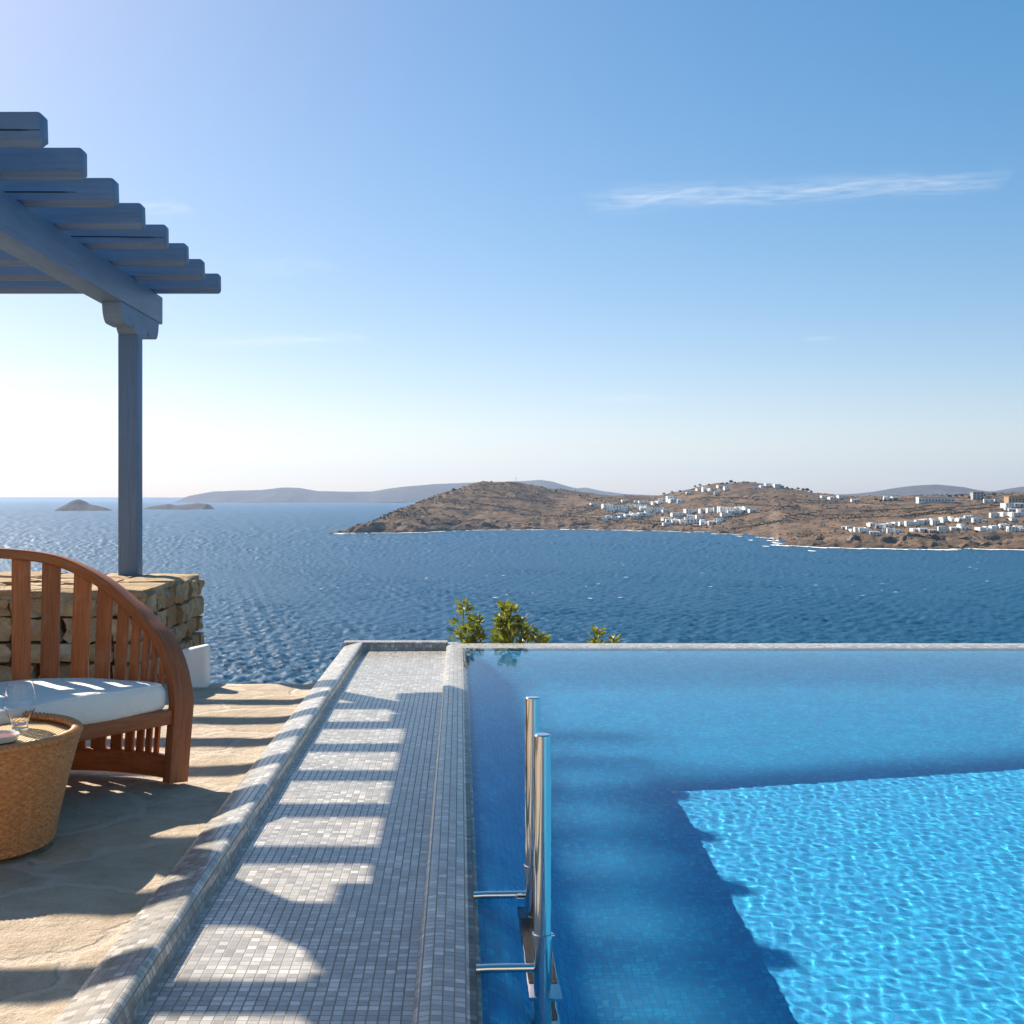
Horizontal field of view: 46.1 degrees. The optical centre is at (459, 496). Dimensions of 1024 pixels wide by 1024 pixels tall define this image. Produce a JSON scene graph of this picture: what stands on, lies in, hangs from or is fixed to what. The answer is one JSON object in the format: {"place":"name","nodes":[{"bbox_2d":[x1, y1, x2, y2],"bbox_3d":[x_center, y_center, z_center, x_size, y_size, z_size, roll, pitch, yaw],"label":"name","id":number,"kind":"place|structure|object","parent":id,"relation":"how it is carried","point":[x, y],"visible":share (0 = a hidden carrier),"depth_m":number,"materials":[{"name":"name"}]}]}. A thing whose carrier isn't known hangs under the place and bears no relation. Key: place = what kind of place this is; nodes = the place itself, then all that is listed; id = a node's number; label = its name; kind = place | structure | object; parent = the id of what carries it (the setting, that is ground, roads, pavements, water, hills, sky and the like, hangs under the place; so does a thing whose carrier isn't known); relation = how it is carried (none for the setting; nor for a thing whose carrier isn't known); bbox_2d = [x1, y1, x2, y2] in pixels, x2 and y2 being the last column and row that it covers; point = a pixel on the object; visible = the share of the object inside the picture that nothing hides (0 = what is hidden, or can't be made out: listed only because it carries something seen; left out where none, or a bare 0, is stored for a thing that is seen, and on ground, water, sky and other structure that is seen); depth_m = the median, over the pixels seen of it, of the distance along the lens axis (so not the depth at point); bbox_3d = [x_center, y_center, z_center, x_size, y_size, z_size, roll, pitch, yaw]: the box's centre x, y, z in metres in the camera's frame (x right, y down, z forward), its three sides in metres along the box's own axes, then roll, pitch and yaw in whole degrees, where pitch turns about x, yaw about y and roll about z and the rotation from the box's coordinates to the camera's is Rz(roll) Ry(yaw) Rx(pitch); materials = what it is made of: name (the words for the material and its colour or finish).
{"place":"outdoors","nodes":[
{"label":"outdoors","id":0,"kind":"place"},
{"bbox_2d":[0,683,315,1023],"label":"terrace","id":1,"kind":"structure","parent":0,"point":[78,890],"depth_m":4.45,"materials":[{"name":"beige stone"}]},
{"bbox_2d":[0,712,82,859],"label":"rattan table","id":2,"kind":"object","parent":1,"relation":"on","point":[36,758],"visible":0.88,"depth_m":4.35,"materials":[{"name":"brown wicker"}]},
{"bbox_2d":[0,730,19,744],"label":"dish","id":3,"kind":"object","parent":2,"relation":"on","point":[8,736],"visible":1,"depth_m":4.40,"materials":[{"name":"white ceramic"}]},
{"bbox_2d":[4,681,35,729],"bbox_3d":[-1.716,0.812,4.680,0.116,0.178,0.116,0,0,0],"label":"drinking glass","id":4,"kind":"object","parent":2,"relation":"on","point":[19,702],"visible":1,"depth_m":4.64,"materials":[{"name":"clear glass"}]},
{"bbox_2d":[0,548,193,782],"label":"garden armchair","id":5,"kind":"object","parent":1,"relation":"on","point":[170,764],"visible":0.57,"depth_m":5.68,"materials":[{"name":"brown wood"}]},
{"bbox_2d":[0,678,165,724],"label":"seat cushion","id":6,"kind":"object","parent":5,"relation":"on","point":[83,701],"visible":0.71,"depth_m":5.22,"materials":[{"name":"white fabric"}]},
{"bbox_2d":[0,571,204,682],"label":"stone wall","id":7,"kind":"structure","parent":1,"relation":"on","point":[173,602],"depth_m":8.58,"materials":[{"name":"brown stone"}]},
{"bbox_2d":[0,112,220,575],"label":"pergola","id":8,"kind":"object","parent":7,"relation":"on","point":[67,226],"visible":0.98,"depth_m":8.72,"materials":[{"name":"blue paint"}]},
{"bbox_2d":[182,644,209,686],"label":"white plinth","id":9,"kind":"structure","parent":1,"relation":"on","point":[197,660],"depth_m":8.27,"materials":[{"name":"white paint"}]},
{"bbox_2d":[52,642,363,1023],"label":"pool kerb","id":10,"kind":"structure","parent":1,"relation":"on","point":[119,984],"depth_m":3.98,"materials":[{"name":"grey tile"}]},
{"bbox_2d":[133,651,445,1023],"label":"pool channel","id":11,"kind":"object","parent":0,"point":[311,913],"visible":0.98,"depth_m":4.13,"materials":[{"name":"grey tile"}]},
{"bbox_2d":[412,642,469,1023],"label":"pool weir","id":12,"kind":"object","parent":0,"point":[442,991],"visible":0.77,"depth_m":3.99,"materials":[{"name":"grey tile"}]},
{"bbox_2d":[344,640,447,650],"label":"pool kerb","id":13,"kind":"structure","parent":12,"relation":"on","point":[404,645],"depth_m":10.42,"materials":[{"name":"grey tile"}]},
{"bbox_2d":[473,696,554,979],"bbox_3d":[0.159,1.337,3.566,0.232,1.395,0.708,0,0,0],"label":"pool ladder","id":14,"kind":"object","parent":12,"relation":"attached to","point":[537,869],"visible":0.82,"depth_m":3.23,"materials":[{"name":"silver metal"}]},
{"bbox_2d":[0,497,1023,683],"bbox_3d":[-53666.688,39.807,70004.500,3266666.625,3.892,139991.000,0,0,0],"label":"sea","id":15,"kind":"structure","parent":0,"point":[297,616],"depth_m":568.63,"materials":[{"name":"liquid"}]},
{"bbox_2d":[55,499,111,510],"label":"islet","id":16,"kind":"object","parent":15,"relation":"on","point":[78,505],"visible":0.98,"depth_m":3478.05,"materials":[{"name":"grey stone"}]},
{"bbox_2d":[146,499,179,499],"bbox_3d":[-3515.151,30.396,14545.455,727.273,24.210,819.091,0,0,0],"label":"headland","id":17,"kind":"structure","parent":15,"relation":"on","point":[162,499],"depth_m":14347.11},
{"bbox_2d":[144,503,213,509],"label":"islet","id":18,"kind":"object","parent":15,"relation":"on","point":[195,506],"visible":0.83,"depth_m":3879.60,"materials":[{"name":"grey stone"}]},
{"bbox_2d":[172,484,467,502],"bbox_3d":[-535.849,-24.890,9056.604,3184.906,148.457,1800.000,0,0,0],"label":"island","id":19,"kind":"structure","parent":15,"relation":"on","point":[411,494],"depth_m":8587.85,"materials":[{"name":"grey stone"}]},
{"bbox_2d":[338,529,1023,550],"bbox_3d":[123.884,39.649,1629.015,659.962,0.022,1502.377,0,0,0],"label":"surf foam","id":20,"kind":"object","parent":15,"relation":"on","point":[802,546],"visible":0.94,"depth_m":923.89,"materials":[{"name":"white"}]},
{"bbox_2d":[0,0,1023,496],"label":"sky","id":21,"kind":"structure","parent":0,"point":[639,247],"materials":[{"name":"blue"}]},
{"bbox_2d":[380,480,658,502],"bbox_3d":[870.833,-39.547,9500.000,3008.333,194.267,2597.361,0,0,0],"label":"hills","id":22,"kind":"structure","parent":0,"point":[549,484],"depth_m":9146.80,"materials":[{"name":"grey stone"}]},
{"bbox_2d":[330,481,1023,549],"bbox_3d":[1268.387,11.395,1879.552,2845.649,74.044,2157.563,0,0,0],"label":"coast hills","id":23,"kind":"structure","parent":0,"point":[472,519],"depth_m":1466.18,"materials":[{"name":"brown soil"}]},
{"bbox_2d":[601,504,612,508],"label":"house","id":24,"kind":"structure","parent":23,"relation":"on","point":[607,506],"depth_m":1764.67,"materials":[{"name":"white paint"}]},
{"bbox_2d":[613,505,626,511],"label":"house","id":25,"kind":"structure","parent":23,"relation":"on","point":[621,508],"depth_m":1753.23,"materials":[{"name":"white paint"}]},
{"bbox_2d":[626,504,634,507],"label":"house","id":26,"kind":"structure","parent":23,"relation":"on","point":[630,506],"depth_m":1821.24,"materials":[{"name":"white paint"}]},
{"bbox_2d":[638,500,649,503],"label":"house","id":27,"kind":"structure","parent":23,"relation":"on","point":[642,501],"depth_m":1908.36,"materials":[{"name":"white paint"}]},
{"bbox_2d":[654,508,663,512],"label":"house","id":28,"kind":"structure","parent":23,"relation":"on","point":[657,510],"depth_m":1744.52,"materials":[{"name":"white paint"}]},
{"bbox_2d":[666,496,675,501],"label":"house","id":29,"kind":"structure","parent":23,"relation":"on","point":[670,497],"depth_m":1861.78,"materials":[{"name":"white paint"}]},
{"bbox_2d":[668,498,676,502],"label":"house","id":30,"kind":"structure","parent":23,"relation":"on","point":[671,500],"depth_m":1851.85,"materials":[{"name":"white paint"}]},
{"bbox_2d":[684,509,694,514],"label":"house","id":31,"kind":"structure","parent":23,"relation":"on","point":[688,511],"depth_m":1637.76,"materials":[{"name":"white paint"}]},
{"bbox_2d":[356,481,1023,539],"bbox_3d":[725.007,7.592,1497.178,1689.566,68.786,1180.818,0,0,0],"label":"scrub","id":32,"kind":"object","parent":23,"relation":"on","point":[770,522],"visible":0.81,"depth_m":1508.36,"materials":[{"name":"brown plant"}]},
{"bbox_2d":[687,518,698,524],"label":"house","id":33,"kind":"structure","parent":23,"relation":"on","point":[692,521],"depth_m":1462.75,"materials":[{"name":"white paint"}]},
{"bbox_2d":[695,515,702,519],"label":"house","id":34,"kind":"structure","parent":23,"relation":"on","point":[697,517],"depth_m":1507.86,"materials":[{"name":"white paint"}]},
{"bbox_2d":[699,519,707,525],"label":"house","id":35,"kind":"structure","parent":23,"relation":"on","point":[702,522],"depth_m":1427.95,"materials":[{"name":"white paint"}]},
{"bbox_2d":[706,508,712,512],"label":"house","id":36,"kind":"structure","parent":23,"relation":"on","point":[709,510],"depth_m":1586.67,"materials":[{"name":"white paint"}]},
{"bbox_2d":[720,513,730,516],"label":"house","id":37,"kind":"structure","parent":23,"relation":"on","point":[723,514],"depth_m":1456.89,"materials":[{"name":"white paint"}]},
{"bbox_2d":[727,507,740,510],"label":"house","id":38,"kind":"structure","parent":23,"relation":"on","point":[729,508],"depth_m":1487.42,"materials":[{"name":"white paint"}]},
{"bbox_2d":[773,484,783,488],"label":"house","id":39,"kind":"structure","parent":23,"relation":"on","point":[777,485],"depth_m":1904.70,"materials":[{"name":"white paint"}]},
{"bbox_2d":[827,496,836,499],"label":"house","id":40,"kind":"structure","parent":23,"relation":"on","point":[832,498],"depth_m":1705.95,"materials":[{"name":"white paint"}]},
{"bbox_2d":[858,527,865,531],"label":"house","id":41,"kind":"structure","parent":23,"relation":"on","point":[863,529],"depth_m":1013.42,"materials":[{"name":"white paint"}]},
{"bbox_2d":[866,522,875,526],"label":"house","id":42,"kind":"structure","parent":23,"relation":"on","point":[868,524],"depth_m":1150.65,"materials":[{"name":"white paint"}]},
{"bbox_2d":[869,531,876,535],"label":"house","id":43,"kind":"structure","parent":23,"relation":"on","point":[873,532],"depth_m":995.75,"materials":[{"name":"white paint"}]},
{"bbox_2d":[875,524,884,527],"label":"house","id":44,"kind":"structure","parent":23,"relation":"on","point":[879,525],"depth_m":1081.42,"materials":[{"name":"white paint"}]},
{"bbox_2d":[883,496,892,500],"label":"house","id":45,"kind":"structure","parent":23,"relation":"on","point":[886,497],"depth_m":1594.69,"materials":[{"name":"white paint"}]},
{"bbox_2d":[886,528,895,532],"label":"house","id":46,"kind":"structure","parent":23,"relation":"on","point":[889,530],"depth_m":1009.54,"materials":[{"name":"white paint"}]},
{"bbox_2d":[894,529,902,532],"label":"house","id":47,"kind":"structure","parent":23,"relation":"on","point":[898,530],"depth_m":1005.46,"materials":[{"name":"white paint"}]},
{"bbox_2d":[910,521,921,524],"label":"house","id":48,"kind":"structure","parent":23,"relation":"on","point":[912,522],"depth_m":1095.07,"materials":[{"name":"white paint"}]},
{"bbox_2d":[914,519,923,524],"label":"house","id":49,"kind":"structure","parent":23,"relation":"on","point":[920,521],"depth_m":1094.10,"materials":[{"name":"white paint"}]},
{"bbox_2d":[918,528,926,531],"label":"house","id":50,"kind":"structure","parent":23,"relation":"on","point":[922,529],"depth_m":997.00,"materials":[{"name":"white paint"}]},
{"bbox_2d":[916,497,953,502],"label":"hotel","id":51,"kind":"structure","parent":23,"relation":"on","point":[932,499],"depth_m":1483.86,"materials":[{"name":"white paint"}]},
{"bbox_2d":[930,519,939,524],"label":"house","id":52,"kind":"structure","parent":23,"relation":"on","point":[934,522],"depth_m":1089.43,"materials":[{"name":"white paint"}]},
{"bbox_2d":[937,526,946,531],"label":"house","id":53,"kind":"structure","parent":23,"relation":"on","point":[942,528],"depth_m":998.50,"materials":[{"name":"white paint"}]},
{"bbox_2d":[940,517,947,522],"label":"house","id":54,"kind":"structure","parent":23,"relation":"on","point":[942,519],"depth_m":1133.16,"materials":[{"name":"white paint"}]},
{"bbox_2d":[950,527,960,530],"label":"house","id":55,"kind":"structure","parent":23,"relation":"on","point":[954,528],"depth_m":1021.93,"materials":[{"name":"white paint"}]},
{"bbox_2d":[955,517,966,521],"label":"house","id":56,"kind":"structure","parent":23,"relation":"on","point":[957,519],"depth_m":1160.55,"materials":[{"name":"white paint"}]},
{"bbox_2d":[956,524,969,529],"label":"house","id":57,"kind":"structure","parent":23,"relation":"on","point":[962,526],"depth_m":1018.76,"materials":[{"name":"white paint"}]},
{"bbox_2d":[970,492,983,499],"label":"house","id":58,"kind":"structure","parent":23,"relation":"on","point":[976,495],"depth_m":1525.90,"materials":[{"name":"grey paint"}]},
{"bbox_2d":[971,518,986,521],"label":"house","id":59,"kind":"structure","parent":23,"relation":"on","point":[977,520],"depth_m":1134.47,"materials":[{"name":"white paint"}]},
{"bbox_2d":[974,527,985,531],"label":"house","id":60,"kind":"structure","parent":23,"relation":"on","point":[982,529],"depth_m":1012.90,"materials":[{"name":"white paint"}]},
{"bbox_2d":[982,526,993,531],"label":"house","id":61,"kind":"structure","parent":23,"relation":"on","point":[987,529],"depth_m":1012.10,"materials":[{"name":"white paint"}]},
{"bbox_2d":[983,499,992,502],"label":"house","id":62,"kind":"structure","parent":23,"relation":"on","point":[987,500],"depth_m":1487.68,"materials":[{"name":"white paint"}]},
{"bbox_2d":[989,513,998,517],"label":"house","id":63,"kind":"structure","parent":23,"relation":"on","point":[993,515],"depth_m":1174.15,"materials":[{"name":"white paint"}]},
{"bbox_2d":[989,525,999,529],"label":"house","id":64,"kind":"structure","parent":23,"relation":"on","point":[995,527],"depth_m":1022.23,"materials":[{"name":"white paint"}]},
{"bbox_2d":[998,523,1009,527],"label":"house","id":65,"kind":"structure","parent":23,"relation":"on","point":[1003,525],"depth_m":1023.49,"materials":[{"name":"white paint"}]},
{"bbox_2d":[1000,503,1013,507],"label":"house","id":66,"kind":"structure","parent":23,"relation":"on","point":[1003,505],"depth_m":1370.93,"materials":[{"name":"white paint"}]},
{"bbox_2d":[1006,526,1017,531],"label":"house","id":67,"kind":"structure","parent":23,"relation":"on","point":[1012,528],"depth_m":999.35,"materials":[{"name":"white paint"}]},
{"bbox_2d":[1008,512,1017,516],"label":"house","id":68,"kind":"structure","parent":23,"relation":"on","point":[1011,514],"depth_m":1209.66,"materials":[{"name":"white paint"}]},
{"bbox_2d":[1004,496,1023,502],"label":"house","id":69,"kind":"structure","parent":23,"relation":"on","point":[1013,499],"depth_m":1406.97,"materials":[{"name":"beige paint"}]},
{"bbox_2d":[1014,503,1023,506],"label":"house","id":70,"kind":"structure","parent":23,"relation":"on","point":[1018,504],"depth_m":1375.88,"materials":[{"name":"white paint"}]},
{"bbox_2d":[1016,509,1023,515],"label":"house","id":71,"kind":"structure","parent":23,"relation":"on","point":[1019,512],"depth_m":1208.13,"materials":[{"name":"white paint"}]},
{"bbox_2d":[453,643,1023,647],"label":"pool weir","id":72,"kind":"object","parent":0,"point":[741,645],"visible":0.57,"depth_m":10.38,"materials":[{"name":"grey tile"}]},
{"bbox_2d":[463,648,1023,1023],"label":"pool water","id":73,"kind":"structure","parent":0,"point":[580,686],"depth_m":7.56,"materials":[{"name":"blue liquid"}]},
{"bbox_2d":[838,485,1023,495],"bbox_3d":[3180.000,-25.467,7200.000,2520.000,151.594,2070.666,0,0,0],"label":"hills","id":74,"kind":"structure","parent":0,"point":[928,490],"depth_m":6938.77,"materials":[{"name":"grey stone"}]},
{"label":"hillside","id":75,"kind":"structure","parent":0,"visible":0},
{"bbox_2d":[447,597,486,642],"bbox_3d":[0.072,3.901,11.291,0.423,5.899,0.607,0,0,-25],"label":"shrub","id":76,"kind":"object","parent":75,"relation":"on","point":[468,625],"visible":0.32,"depth_m":11.29,"materials":[{"name":"green plant"}]},
{"bbox_2d":[472,625,487,642],"bbox_3d":[0.172,4.017,11.313,0.443,5.667,0.565,0,0,0],"label":"shrub","id":77,"kind":"object","parent":75,"relation":"on","point":[479,634],"visible":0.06,"depth_m":11.20,"materials":[{"name":"green plant"}]},
{"bbox_2d":[487,600,517,642],"bbox_3d":[0.393,3.910,11.385,0.394,5.881,0.402,0,0,11],"label":"shrub","id":78,"kind":"object","parent":75,"relation":"on","point":[500,618],"visible":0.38,"depth_m":11.37,"materials":[{"name":"green plant"}]},
{"bbox_2d":[499,602,547,642],"bbox_3d":[0.595,3.919,11.291,0.514,5.862,0.547,0,0,-35],"label":"shrub","id":79,"kind":"object","parent":75,"relation":"on","point":[519,622],"visible":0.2,"depth_m":11.26,"materials":[{"name":"green plant"}]},
{"bbox_2d":[518,621,547,642],"bbox_3d":[0.714,4.011,11.336,0.413,5.678,0.540,0,0,-40],"label":"shrub","id":80,"kind":"object","parent":75,"relation":"on","point":[531,625],"visible":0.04,"depth_m":11.42,"materials":[{"name":"green plant"}]},
{"bbox_2d":[535,633,551,642],"bbox_3d":[0.836,4.059,11.300,0.420,5.582,0.557,0,0,25],"label":"shrub","id":81,"kind":"object","parent":75,"relation":"on","point":[546,639],"visible":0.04,"depth_m":11.18,"materials":[{"name":"green plant"}]},
{"bbox_2d":[583,625,606,642],"bbox_3d":[1.276,4.028,11.373,0.470,5.646,0.428,0,0,0],"label":"shrub","id":82,"kind":"object","parent":75,"relation":"on","point":[597,634],"visible":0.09,"depth_m":11.35,"materials":[{"name":"green plant"}]},
{"bbox_2d":[606,634,624,642],"bbox_3d":[1.429,4.074,11.320,0.374,5.553,0.498,0,0,16],"label":"shrub","id":83,"kind":"object","parent":75,"relation":"on","point":[611,638],"visible":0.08,"depth_m":11.37,"materials":[{"name":"green plant"}]}
]}

